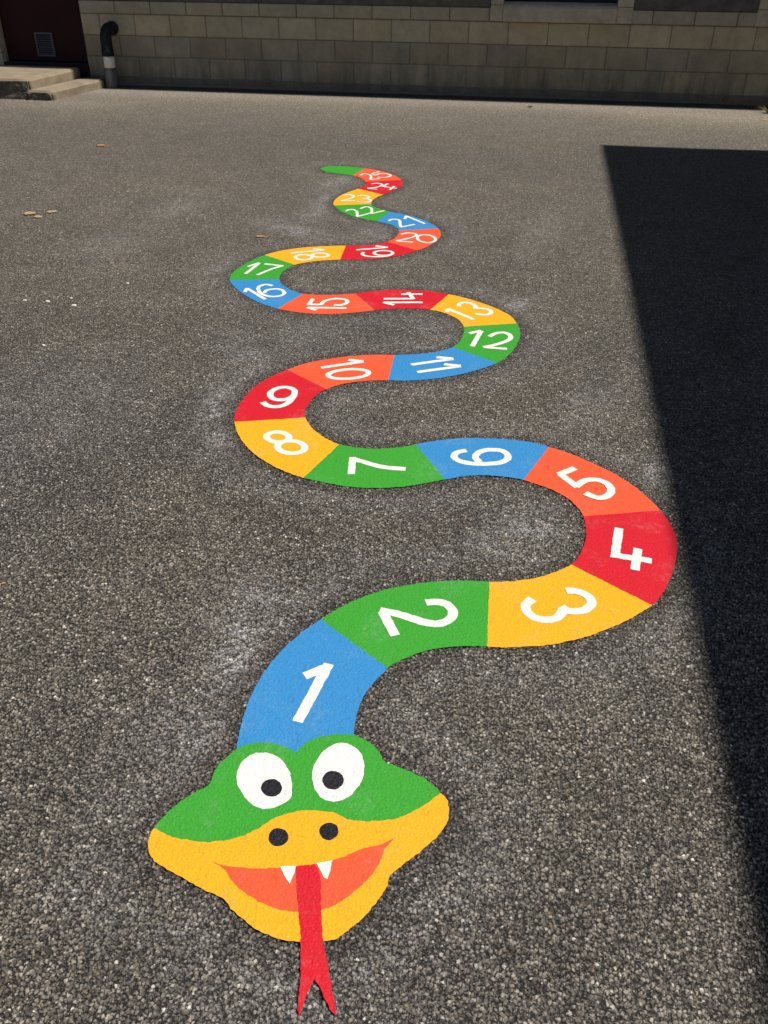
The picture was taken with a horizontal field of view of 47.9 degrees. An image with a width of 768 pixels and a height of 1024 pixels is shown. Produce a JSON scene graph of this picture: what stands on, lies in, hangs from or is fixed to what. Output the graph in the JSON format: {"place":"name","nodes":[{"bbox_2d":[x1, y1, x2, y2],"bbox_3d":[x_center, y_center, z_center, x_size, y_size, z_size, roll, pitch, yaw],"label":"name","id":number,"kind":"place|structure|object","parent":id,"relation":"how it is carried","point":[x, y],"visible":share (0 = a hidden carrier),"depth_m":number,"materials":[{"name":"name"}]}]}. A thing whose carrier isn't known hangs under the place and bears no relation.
{"place":"outdoors","nodes":[
{"label":"outdoors","id":0,"kind":"place"},
{"bbox_2d":[0,85,767,1023],"bbox_3d":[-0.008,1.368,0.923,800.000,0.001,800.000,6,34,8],"label":"ground","id":1,"kind":"structure","parent":0,"point":[182,565],"depth_m":2.84,"materials":[{"name":"grey asphalt"}]},
{"bbox_2d":[0,65,105,100],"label":"door steps","id":2,"kind":"structure","parent":1,"relation":"on","point":[45,83],"depth_m":10.15,"materials":[{"name":"concrete"}]},
{"bbox_2d":[0,0,767,105],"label":"school building","id":3,"kind":"structure","parent":1,"relation":"on","point":[695,51],"depth_m":10.11,"materials":[{"name":"brick"}]},
{"bbox_2d":[0,0,90,77],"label":"door","id":4,"kind":"structure","parent":3,"relation":"in","point":[36,32],"depth_m":10.82,"materials":[{"name":"red paint"}]},
{"bbox_2d":[100,21,118,88],"bbox_3d":[-3.337,-5.572,10.597,0.163,0.755,0.344,6,34,8],"label":"waste pipe","id":5,"kind":"object","parent":3,"relation":"attached to","point":[109,29],"visible":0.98,"depth_m":10.47,"materials":[{"name":"black plastic"}]},
{"bbox_2d":[490,0,634,23],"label":"window","id":6,"kind":"structure","parent":3,"relation":"in","point":[552,11],"depth_m":9.66,"materials":[{"name":"glass"}]},
{"bbox_2d":[755,0,767,26],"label":"window","id":7,"kind":"structure","parent":3,"relation":"in","point":[762,16],"depth_m":9.36,"materials":[{"name":"glass"}]},
{"bbox_2d":[148,166,676,1016],"bbox_3d":[-0.021,-1.001,4.430,1.589,0.003,6.823,-3,34,-5],"label":"painted snake","id":8,"kind":"object","parent":1,"relation":"on","point":[308,820],"visible":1,"depth_m":2.46,"materials":[{"name":"multicoloured paint"}]}
]}

